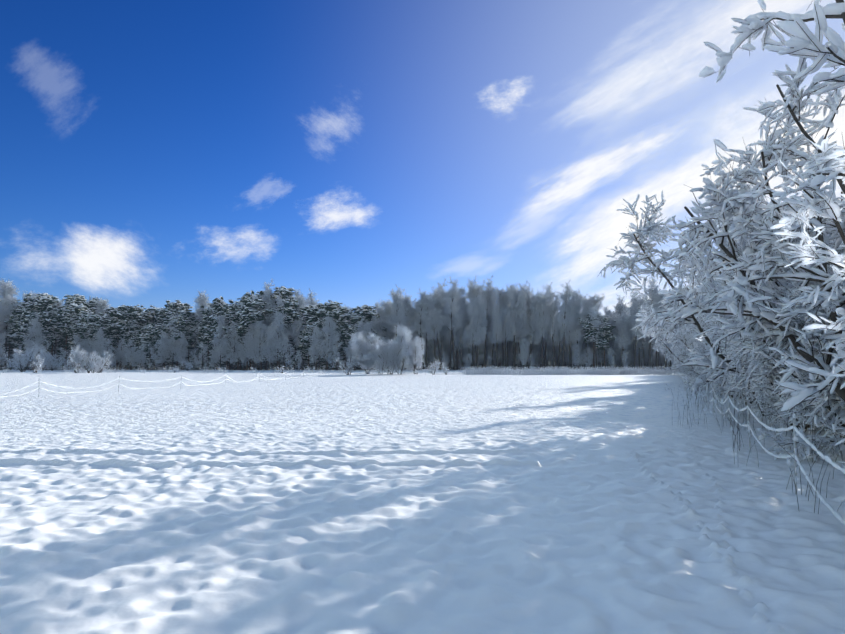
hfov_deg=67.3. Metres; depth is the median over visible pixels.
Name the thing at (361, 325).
forest tree
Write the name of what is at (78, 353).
willow bush
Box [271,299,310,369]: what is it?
forest tree
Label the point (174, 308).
forest tree
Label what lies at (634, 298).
forest tree
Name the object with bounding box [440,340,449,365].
forest tree
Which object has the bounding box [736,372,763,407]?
hedge scrub
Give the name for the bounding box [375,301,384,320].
forest tree
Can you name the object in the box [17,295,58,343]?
forest tree
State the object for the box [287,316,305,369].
forest tree
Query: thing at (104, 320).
forest tree
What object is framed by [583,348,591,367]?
forest tree
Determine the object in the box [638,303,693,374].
hedge tree
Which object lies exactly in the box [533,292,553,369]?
forest tree
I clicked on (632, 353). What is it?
forest tree
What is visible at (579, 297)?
forest tree
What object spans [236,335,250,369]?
forest tree
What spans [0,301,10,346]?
forest tree
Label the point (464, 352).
forest tree
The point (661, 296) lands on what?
forest tree
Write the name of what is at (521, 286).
forest tree
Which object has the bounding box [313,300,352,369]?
forest tree
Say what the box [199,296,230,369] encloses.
forest tree
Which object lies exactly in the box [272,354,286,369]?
forest tree
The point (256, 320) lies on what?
forest tree
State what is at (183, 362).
willow bush
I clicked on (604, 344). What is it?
forest tree
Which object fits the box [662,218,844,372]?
hedge tree
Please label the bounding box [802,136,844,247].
branch
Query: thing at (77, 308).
forest tree
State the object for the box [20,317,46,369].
forest tree
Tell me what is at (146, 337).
forest tree
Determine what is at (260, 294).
forest tree
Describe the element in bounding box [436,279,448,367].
forest tree
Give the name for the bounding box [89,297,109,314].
forest tree
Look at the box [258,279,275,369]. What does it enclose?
forest tree
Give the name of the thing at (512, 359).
forest tree
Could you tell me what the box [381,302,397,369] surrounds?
forest tree
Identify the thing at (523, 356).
forest tree
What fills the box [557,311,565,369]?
forest tree
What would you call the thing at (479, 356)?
forest tree
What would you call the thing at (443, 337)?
forest tree
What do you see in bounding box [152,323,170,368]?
forest tree
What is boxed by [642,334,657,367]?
forest tree
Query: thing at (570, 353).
forest tree
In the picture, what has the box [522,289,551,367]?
forest tree
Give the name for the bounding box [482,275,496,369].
forest tree
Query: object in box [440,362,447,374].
willow bush
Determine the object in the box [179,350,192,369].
forest tree
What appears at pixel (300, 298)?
forest tree
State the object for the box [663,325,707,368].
hedge tree
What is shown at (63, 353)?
forest tree
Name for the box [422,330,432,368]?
forest tree
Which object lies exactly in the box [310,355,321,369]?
forest tree
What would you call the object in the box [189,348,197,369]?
forest tree
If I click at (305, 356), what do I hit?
forest tree
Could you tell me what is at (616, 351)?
forest tree
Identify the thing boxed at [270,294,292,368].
forest tree
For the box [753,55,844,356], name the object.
hedge tree
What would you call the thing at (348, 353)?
forest tree
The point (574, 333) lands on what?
forest tree
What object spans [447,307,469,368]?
forest tree
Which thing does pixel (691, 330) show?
hedge tree
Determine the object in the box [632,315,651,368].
forest tree
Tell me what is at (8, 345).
forest tree
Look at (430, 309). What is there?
forest tree
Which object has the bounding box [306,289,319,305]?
forest tree
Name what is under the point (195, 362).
forest tree
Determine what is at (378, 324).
forest tree
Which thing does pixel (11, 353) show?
forest tree
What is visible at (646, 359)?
forest tree
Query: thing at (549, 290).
forest tree
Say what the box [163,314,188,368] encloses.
forest tree
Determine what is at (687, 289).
hedge tree
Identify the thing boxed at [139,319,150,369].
forest tree
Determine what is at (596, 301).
forest tree
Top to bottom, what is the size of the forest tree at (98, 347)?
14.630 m
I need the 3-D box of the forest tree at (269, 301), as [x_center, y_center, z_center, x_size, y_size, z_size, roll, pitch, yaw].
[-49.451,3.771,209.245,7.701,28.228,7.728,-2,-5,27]
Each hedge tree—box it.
[597,190,844,415]
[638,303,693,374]
[649,134,844,401]
[657,300,685,348]
[659,334,680,369]
[661,288,686,368]
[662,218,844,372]
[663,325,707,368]
[667,260,704,374]
[667,330,680,368]
[669,252,721,349]
[677,297,708,359]
[680,325,704,350]
[684,217,794,402]
[696,85,844,427]
[699,0,844,411]
[710,225,785,348]
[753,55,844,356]
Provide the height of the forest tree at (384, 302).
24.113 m
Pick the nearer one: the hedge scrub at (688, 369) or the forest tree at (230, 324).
the hedge scrub at (688, 369)
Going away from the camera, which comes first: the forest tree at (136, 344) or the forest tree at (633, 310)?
the forest tree at (633, 310)
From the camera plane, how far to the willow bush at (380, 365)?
110.75 m
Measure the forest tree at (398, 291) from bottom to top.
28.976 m
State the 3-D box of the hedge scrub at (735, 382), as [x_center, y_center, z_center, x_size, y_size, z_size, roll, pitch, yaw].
[11.301,0.839,19.117,6.618,5.883,3.058,1,-4,-14]
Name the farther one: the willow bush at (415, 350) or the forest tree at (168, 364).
the forest tree at (168, 364)
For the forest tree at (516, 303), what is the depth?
212.67 m
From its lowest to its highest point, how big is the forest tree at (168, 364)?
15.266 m
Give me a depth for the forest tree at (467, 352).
224.84 m
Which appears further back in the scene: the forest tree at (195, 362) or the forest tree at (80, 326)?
the forest tree at (195, 362)
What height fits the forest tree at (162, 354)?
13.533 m
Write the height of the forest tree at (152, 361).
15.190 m
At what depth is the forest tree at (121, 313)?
215.49 m
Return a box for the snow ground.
[0,369,844,633]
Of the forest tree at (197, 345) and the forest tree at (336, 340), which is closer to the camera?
the forest tree at (336, 340)
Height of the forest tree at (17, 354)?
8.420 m
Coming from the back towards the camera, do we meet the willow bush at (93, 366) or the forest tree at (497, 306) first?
the forest tree at (497, 306)
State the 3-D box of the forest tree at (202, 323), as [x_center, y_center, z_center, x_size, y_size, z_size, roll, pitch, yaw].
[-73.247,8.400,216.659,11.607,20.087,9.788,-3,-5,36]
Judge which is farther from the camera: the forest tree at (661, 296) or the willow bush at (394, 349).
the forest tree at (661, 296)
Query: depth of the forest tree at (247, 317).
204.28 m
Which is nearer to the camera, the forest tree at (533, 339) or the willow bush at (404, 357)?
the willow bush at (404, 357)
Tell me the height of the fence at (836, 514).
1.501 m
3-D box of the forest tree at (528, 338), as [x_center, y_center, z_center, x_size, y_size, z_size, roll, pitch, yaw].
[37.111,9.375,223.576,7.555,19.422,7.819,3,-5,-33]
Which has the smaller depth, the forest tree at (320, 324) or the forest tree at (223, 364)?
the forest tree at (320, 324)
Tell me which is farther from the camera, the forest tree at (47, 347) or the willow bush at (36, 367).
the forest tree at (47, 347)
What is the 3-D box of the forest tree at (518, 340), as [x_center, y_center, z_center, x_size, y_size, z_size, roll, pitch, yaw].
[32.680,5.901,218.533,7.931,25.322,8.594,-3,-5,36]
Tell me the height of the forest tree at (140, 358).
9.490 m
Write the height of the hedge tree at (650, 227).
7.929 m
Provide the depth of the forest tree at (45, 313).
212.92 m
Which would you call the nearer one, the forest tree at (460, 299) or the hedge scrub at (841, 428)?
the hedge scrub at (841, 428)
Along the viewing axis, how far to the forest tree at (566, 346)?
224.56 m
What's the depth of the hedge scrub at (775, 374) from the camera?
16.35 m
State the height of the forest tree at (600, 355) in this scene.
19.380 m
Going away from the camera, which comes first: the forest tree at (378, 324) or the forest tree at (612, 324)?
the forest tree at (378, 324)
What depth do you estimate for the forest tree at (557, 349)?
225.48 m
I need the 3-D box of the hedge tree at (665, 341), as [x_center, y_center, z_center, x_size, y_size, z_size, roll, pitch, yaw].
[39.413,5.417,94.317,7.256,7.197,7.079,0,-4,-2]
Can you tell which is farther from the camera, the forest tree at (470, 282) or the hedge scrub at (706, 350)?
the forest tree at (470, 282)
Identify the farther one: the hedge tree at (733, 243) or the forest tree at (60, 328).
the forest tree at (60, 328)
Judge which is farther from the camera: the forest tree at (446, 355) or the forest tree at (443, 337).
the forest tree at (443, 337)
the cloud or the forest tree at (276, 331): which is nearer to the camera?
the forest tree at (276, 331)
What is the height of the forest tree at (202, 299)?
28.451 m
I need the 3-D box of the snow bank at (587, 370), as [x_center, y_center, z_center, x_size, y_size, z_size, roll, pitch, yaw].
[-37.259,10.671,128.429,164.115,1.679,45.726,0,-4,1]
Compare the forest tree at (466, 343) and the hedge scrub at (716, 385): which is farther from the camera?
the forest tree at (466, 343)
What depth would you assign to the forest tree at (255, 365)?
220.91 m
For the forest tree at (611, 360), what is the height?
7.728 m
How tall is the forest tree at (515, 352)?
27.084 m
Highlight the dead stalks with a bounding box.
[663,376,844,513]
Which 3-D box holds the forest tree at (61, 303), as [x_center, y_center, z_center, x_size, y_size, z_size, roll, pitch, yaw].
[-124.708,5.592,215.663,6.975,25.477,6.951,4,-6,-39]
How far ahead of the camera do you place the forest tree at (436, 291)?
214.13 m
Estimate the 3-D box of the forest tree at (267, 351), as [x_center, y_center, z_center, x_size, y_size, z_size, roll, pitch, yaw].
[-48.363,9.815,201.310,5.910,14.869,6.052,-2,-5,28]
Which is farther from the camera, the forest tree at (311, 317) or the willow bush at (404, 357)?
the forest tree at (311, 317)
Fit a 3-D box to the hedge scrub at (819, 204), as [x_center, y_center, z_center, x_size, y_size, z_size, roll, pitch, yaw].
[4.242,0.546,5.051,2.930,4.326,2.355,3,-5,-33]
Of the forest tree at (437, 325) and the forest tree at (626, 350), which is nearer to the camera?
the forest tree at (437, 325)
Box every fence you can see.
[0,370,347,396]
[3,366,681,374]
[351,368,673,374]
[677,371,844,524]
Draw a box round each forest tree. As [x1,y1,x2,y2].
[0,278,18,369]
[0,299,20,308]
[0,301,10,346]
[0,332,7,365]
[1,347,23,369]
[3,307,43,364]
[3,338,23,369]
[12,301,33,369]
[13,346,21,367]
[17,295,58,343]
[19,294,40,303]
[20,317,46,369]
[21,290,39,300]
[21,339,31,369]
[28,293,59,369]
[38,311,61,357]
[39,342,50,366]
[46,298,63,369]
[46,340,61,369]
[50,306,82,369]
[52,302,95,364]
[56,346,67,369]
[57,347,69,369]
[60,294,97,313]
[60,335,70,369]
[64,321,83,366]
[68,309,101,369]
[71,331,85,365]
[80,321,97,359]
[88,311,118,341]
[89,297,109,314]
[91,328,107,368]
[94,297,110,314]
[96,305,137,369]
[100,336,117,367]
[111,337,128,369]
[111,350,118,368]
[113,337,128,368]
[115,321,145,369]
[122,305,154,330]
[124,339,137,366]
[129,330,145,354]
[134,343,148,369]
[138,323,163,369]
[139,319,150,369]
[141,353,156,369]
[142,305,162,323]
[145,343,160,369]
[147,352,161,368]
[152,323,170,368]
[155,309,172,369]
[156,331,171,369]
[158,300,195,367]
[159,352,175,369]
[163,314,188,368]
[166,310,199,369]
[169,358,185,369]
[175,332,188,369]
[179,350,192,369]
[185,319,197,369]
[187,333,197,356]
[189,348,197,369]
[190,290,211,369]
[190,314,215,369]
[191,354,203,369]
[192,333,207,368]
[193,341,210,368]
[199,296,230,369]
[204,349,228,369]
[207,305,239,369]
[210,314,230,368]
[210,349,218,369]
[220,312,246,369]
[222,350,236,369]
[224,322,242,369]
[228,290,272,369]
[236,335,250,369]
[241,311,262,369]
[243,296,265,369]
[248,321,267,369]
[254,362,264,369]
[255,290,268,369]
[257,286,295,369]
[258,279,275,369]
[260,325,276,369]
[262,287,275,368]
[262,356,268,368]
[266,310,291,367]
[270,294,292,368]
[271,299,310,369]
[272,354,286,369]
[280,335,295,369]
[283,343,295,368]
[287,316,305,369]
[291,289,308,369]
[292,343,307,369]
[293,303,324,369]
[295,350,303,369]
[298,325,314,367]
[305,326,321,369]
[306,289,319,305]
[306,354,312,369]
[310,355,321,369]
[311,331,323,368]
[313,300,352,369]
[313,318,336,368]
[317,315,340,369]
[319,358,330,369]
[320,351,339,369]
[327,312,339,369]
[328,342,345,369]
[331,340,357,368]
[335,320,353,369]
[340,311,371,369]
[343,305,379,367]
[343,339,357,366]
[353,319,365,369]
[361,322,378,349]
[370,315,386,341]
[370,324,387,342]
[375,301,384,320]
[378,336,388,369]
[379,300,394,332]
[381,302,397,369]
[386,289,408,339]
[391,286,404,369]
[392,292,418,347]
[409,309,425,342]
[411,290,432,368]
[420,292,438,368]
[422,287,445,367]
[422,300,442,359]
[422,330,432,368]
[422,335,435,367]
[431,337,446,365]
[432,294,447,369]
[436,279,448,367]
[440,276,464,369]
[440,296,447,362]
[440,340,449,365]
[441,301,462,369]
[442,353,447,367]
[444,336,455,362]
[446,346,464,367]
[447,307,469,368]
[455,287,466,369]
[458,346,470,367]
[460,308,478,355]
[461,295,467,369]
[463,294,489,368]
[463,345,475,366]
[464,277,484,322]
[464,282,485,369]
[465,353,471,367]
[467,333,484,368]
[478,331,491,362]
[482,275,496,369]
[482,295,498,366]
[485,302,501,366]
[485,356,493,369]
[486,342,500,367]
[488,307,504,368]
[488,307,506,367]
[490,287,506,369]
[498,304,515,368]
[499,284,513,368]
[500,341,511,364]
[504,284,530,369]
[508,348,518,367]
[510,312,527,367]
[510,342,529,362]
[511,311,525,369]
[517,337,529,368]
[518,280,533,368]
[520,331,537,368]
[522,282,535,367]
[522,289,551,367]
[523,313,539,358]
[528,353,534,368]
[532,340,540,367]
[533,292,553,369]
[535,339,545,366]
[543,282,554,368]
[543,339,557,368]
[545,309,563,366]
[546,291,561,366]
[550,343,561,364]
[554,279,574,368]
[557,295,582,368]
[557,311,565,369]
[561,336,572,368]
[565,343,573,365]
[567,288,586,368]
[571,343,583,366]
[578,339,595,366]
[579,293,599,366]
[579,309,610,367]
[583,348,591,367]
[585,304,605,368]
[589,293,604,368]
[591,342,611,366]
[594,319,615,369]
[603,306,612,366]
[606,334,619,368]
[606,348,614,367]
[609,313,619,355]
[612,295,630,362]
[613,313,631,368]
[616,353,620,367]
[618,344,632,368]
[622,294,647,367]
[622,351,630,367]
[628,287,641,369]
[628,314,641,353]
[628,338,636,364]
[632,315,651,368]
[635,346,648,367]
[637,276,660,369]
[640,343,651,365]
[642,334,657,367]
[650,293,670,366]
[652,340,668,366]
[655,296,672,367]
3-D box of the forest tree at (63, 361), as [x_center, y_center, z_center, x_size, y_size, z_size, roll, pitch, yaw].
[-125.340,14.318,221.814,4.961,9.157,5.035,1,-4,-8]
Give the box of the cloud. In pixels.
[40,0,844,316]
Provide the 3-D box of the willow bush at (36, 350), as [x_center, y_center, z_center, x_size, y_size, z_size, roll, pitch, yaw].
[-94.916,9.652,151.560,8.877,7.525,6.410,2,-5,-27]
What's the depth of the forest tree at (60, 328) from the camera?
212.43 m
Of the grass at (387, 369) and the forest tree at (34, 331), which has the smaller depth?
the grass at (387, 369)
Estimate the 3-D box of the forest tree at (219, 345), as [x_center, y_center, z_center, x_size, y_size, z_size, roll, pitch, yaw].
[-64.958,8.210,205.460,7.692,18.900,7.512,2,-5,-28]
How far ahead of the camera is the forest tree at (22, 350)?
219.02 m
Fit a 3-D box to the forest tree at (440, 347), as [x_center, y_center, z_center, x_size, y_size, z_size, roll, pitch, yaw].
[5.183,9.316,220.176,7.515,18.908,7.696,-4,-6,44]
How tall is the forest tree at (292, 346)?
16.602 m
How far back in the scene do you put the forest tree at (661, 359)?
213.64 m
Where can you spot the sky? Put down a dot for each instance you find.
(171, 129)
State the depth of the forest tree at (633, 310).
204.04 m
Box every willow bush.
[2,342,44,371]
[25,346,53,370]
[29,355,45,372]
[41,349,65,370]
[66,353,79,372]
[69,345,104,372]
[80,353,105,371]
[91,350,113,372]
[180,358,194,370]
[335,355,354,374]
[349,331,386,373]
[364,324,412,373]
[374,355,394,373]
[388,347,410,374]
[403,335,424,373]
[424,358,441,374]
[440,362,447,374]
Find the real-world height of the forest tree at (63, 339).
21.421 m
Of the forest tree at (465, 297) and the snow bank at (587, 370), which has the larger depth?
the forest tree at (465, 297)
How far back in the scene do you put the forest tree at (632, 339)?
208.48 m
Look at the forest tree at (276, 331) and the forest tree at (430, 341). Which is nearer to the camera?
the forest tree at (276, 331)
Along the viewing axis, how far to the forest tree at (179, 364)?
224.84 m
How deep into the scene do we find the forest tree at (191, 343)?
222.63 m
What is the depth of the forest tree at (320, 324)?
204.73 m
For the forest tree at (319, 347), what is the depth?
203.33 m
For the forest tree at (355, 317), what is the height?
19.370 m
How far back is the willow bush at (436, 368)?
110.38 m
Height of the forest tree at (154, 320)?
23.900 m
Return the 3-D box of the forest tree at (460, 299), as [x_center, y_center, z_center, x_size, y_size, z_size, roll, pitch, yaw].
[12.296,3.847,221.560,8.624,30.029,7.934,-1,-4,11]
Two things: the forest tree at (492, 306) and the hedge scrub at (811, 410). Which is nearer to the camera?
the hedge scrub at (811, 410)
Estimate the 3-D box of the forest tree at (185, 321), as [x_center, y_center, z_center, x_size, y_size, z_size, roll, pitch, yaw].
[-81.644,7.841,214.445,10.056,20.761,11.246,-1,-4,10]
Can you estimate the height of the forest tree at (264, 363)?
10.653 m
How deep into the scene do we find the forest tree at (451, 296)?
208.26 m
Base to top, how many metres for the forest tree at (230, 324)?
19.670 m
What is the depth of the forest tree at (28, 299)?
224.44 m
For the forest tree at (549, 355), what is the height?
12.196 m
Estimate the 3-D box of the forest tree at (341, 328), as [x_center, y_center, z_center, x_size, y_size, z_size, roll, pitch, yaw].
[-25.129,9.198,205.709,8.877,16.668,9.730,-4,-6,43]
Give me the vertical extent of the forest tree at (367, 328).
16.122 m
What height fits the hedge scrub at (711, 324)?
5.206 m
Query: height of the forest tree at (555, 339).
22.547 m
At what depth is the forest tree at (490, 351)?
224.53 m
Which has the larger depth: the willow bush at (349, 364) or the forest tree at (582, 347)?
the forest tree at (582, 347)
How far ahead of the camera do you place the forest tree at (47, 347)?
206.53 m
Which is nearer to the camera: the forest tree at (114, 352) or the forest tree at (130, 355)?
the forest tree at (130, 355)
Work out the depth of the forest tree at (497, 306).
218.87 m
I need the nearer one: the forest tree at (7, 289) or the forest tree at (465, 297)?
the forest tree at (7, 289)
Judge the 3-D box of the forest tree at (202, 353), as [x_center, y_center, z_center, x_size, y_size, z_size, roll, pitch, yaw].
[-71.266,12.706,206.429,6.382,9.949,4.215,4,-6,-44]
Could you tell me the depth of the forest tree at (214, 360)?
206.45 m
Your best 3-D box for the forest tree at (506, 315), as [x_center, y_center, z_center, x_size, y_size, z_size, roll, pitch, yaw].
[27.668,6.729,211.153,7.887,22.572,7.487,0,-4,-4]
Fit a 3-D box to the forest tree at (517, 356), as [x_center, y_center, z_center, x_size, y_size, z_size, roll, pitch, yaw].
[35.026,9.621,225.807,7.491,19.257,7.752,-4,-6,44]
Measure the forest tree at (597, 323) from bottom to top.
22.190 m
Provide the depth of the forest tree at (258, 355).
201.92 m
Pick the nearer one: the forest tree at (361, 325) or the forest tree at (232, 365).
the forest tree at (361, 325)
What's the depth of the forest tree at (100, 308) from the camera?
230.91 m
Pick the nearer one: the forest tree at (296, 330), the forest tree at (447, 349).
the forest tree at (296, 330)
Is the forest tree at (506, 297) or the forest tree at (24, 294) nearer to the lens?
the forest tree at (506, 297)
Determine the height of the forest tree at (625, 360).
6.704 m
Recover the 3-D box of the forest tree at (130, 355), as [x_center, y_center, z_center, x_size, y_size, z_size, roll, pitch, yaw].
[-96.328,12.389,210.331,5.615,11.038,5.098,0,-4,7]
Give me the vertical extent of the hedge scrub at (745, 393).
4.722 m
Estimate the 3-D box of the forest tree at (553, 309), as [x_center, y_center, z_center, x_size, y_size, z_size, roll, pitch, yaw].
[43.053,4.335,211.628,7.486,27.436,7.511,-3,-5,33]
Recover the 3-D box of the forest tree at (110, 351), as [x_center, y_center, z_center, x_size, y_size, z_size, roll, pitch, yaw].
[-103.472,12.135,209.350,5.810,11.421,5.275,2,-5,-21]
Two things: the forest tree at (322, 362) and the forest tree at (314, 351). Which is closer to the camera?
the forest tree at (314, 351)
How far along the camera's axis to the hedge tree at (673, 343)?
92.04 m
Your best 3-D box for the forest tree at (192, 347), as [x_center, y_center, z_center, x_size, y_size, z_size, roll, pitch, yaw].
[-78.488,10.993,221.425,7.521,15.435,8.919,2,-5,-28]
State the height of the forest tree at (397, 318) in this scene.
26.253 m
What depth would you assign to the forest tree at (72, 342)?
212.83 m
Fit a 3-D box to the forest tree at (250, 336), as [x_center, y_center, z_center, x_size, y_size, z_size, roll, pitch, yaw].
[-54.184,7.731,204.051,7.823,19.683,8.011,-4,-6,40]
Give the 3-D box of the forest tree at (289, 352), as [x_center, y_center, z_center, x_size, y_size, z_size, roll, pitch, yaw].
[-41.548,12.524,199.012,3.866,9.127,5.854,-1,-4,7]
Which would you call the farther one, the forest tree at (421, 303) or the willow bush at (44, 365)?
the forest tree at (421, 303)
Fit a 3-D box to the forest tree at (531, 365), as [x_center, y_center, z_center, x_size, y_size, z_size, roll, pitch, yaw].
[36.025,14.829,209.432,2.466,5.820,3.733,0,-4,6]
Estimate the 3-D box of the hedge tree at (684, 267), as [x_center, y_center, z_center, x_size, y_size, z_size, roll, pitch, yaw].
[20.626,0.184,41.742,10.960,9.744,5.066,4,-6,-41]
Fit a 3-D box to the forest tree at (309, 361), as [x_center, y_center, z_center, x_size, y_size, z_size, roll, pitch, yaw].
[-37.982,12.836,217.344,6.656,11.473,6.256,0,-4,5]
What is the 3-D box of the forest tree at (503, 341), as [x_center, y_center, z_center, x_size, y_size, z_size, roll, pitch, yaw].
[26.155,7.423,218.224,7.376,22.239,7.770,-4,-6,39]
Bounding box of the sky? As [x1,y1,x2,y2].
[0,0,844,313]
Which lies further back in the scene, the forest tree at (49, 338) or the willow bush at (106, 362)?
the forest tree at (49, 338)
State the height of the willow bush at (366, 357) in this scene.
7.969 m
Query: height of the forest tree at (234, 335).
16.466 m
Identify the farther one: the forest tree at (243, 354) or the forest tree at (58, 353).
the forest tree at (58, 353)
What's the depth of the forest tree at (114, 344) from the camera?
221.64 m
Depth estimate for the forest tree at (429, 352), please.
217.90 m
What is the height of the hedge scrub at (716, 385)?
4.860 m
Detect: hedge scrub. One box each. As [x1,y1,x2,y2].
[673,355,699,376]
[682,338,705,381]
[690,314,753,401]
[692,342,742,397]
[695,313,768,405]
[702,267,818,422]
[704,298,756,403]
[705,301,820,431]
[717,238,844,462]
[735,373,777,413]
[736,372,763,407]
[770,130,844,462]
[784,353,840,425]
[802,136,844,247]
[836,418,844,433]
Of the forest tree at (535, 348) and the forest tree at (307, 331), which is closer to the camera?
the forest tree at (307, 331)
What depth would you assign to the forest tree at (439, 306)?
211.90 m
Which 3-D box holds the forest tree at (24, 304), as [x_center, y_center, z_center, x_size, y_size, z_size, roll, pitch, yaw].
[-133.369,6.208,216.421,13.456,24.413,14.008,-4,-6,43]
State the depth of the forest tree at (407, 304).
205.39 m
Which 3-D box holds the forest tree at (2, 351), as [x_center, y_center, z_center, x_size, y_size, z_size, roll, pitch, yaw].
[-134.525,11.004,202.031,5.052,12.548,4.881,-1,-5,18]
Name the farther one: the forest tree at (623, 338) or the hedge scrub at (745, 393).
the forest tree at (623, 338)
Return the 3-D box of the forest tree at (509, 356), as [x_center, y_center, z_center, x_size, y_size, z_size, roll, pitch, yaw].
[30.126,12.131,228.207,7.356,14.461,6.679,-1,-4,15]
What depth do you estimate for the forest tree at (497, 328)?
208.59 m
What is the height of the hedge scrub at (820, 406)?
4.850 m
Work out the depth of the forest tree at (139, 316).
218.97 m
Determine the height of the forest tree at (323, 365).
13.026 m
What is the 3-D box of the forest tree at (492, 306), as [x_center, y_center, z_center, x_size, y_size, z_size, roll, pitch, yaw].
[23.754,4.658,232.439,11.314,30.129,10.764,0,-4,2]
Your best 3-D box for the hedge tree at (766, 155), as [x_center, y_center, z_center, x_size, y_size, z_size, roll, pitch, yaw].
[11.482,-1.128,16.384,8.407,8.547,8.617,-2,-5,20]
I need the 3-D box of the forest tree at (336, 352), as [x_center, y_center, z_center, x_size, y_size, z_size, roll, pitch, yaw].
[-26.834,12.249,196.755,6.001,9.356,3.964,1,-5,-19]
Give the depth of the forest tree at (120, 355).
212.18 m
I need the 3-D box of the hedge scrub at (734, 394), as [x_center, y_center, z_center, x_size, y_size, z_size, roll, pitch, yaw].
[14.380,1.466,28.022,4.039,5.964,3.247,1,-5,-17]
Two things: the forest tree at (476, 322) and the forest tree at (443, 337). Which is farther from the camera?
the forest tree at (443, 337)
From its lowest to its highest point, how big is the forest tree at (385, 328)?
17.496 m
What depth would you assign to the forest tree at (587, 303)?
219.61 m
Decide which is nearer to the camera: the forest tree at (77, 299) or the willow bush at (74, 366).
the willow bush at (74, 366)
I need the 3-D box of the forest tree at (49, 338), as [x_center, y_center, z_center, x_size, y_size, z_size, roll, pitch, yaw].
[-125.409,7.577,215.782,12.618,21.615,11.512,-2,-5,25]
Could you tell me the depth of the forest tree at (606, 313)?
238.50 m
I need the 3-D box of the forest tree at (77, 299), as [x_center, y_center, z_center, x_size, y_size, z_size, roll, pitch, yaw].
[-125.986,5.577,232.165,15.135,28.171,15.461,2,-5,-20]
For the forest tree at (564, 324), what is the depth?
208.70 m
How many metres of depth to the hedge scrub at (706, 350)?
36.85 m
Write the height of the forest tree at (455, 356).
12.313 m
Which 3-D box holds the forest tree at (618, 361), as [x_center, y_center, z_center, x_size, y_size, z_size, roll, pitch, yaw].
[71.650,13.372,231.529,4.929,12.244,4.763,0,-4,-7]
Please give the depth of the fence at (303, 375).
41.40 m
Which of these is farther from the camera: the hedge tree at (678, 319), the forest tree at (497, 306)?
the forest tree at (497, 306)
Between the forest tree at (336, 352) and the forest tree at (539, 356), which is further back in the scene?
the forest tree at (539, 356)
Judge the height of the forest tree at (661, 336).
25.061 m
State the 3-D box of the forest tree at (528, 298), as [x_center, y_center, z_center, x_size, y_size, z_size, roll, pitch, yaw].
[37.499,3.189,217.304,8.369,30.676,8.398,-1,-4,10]
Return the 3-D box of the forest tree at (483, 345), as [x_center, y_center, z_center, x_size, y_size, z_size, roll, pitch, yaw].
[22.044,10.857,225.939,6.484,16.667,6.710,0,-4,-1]
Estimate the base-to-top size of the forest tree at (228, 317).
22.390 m
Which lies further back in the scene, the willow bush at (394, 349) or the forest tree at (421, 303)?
the forest tree at (421, 303)
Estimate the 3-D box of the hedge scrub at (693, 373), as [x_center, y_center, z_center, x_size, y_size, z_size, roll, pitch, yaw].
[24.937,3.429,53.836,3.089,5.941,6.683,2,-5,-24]
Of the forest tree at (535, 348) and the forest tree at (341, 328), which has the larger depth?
the forest tree at (535, 348)
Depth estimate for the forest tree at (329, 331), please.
198.89 m
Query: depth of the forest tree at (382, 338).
198.55 m
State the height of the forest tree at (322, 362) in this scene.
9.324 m
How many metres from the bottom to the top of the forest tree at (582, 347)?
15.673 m
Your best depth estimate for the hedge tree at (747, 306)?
11.86 m
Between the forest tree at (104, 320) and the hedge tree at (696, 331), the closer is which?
the hedge tree at (696, 331)
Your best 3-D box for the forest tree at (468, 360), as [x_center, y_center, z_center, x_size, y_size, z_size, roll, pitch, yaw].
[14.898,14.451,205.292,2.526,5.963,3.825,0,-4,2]
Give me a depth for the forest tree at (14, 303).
223.43 m
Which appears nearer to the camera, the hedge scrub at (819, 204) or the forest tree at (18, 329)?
the hedge scrub at (819, 204)
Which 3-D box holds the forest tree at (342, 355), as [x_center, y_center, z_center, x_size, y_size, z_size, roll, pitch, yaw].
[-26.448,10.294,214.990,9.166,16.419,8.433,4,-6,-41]

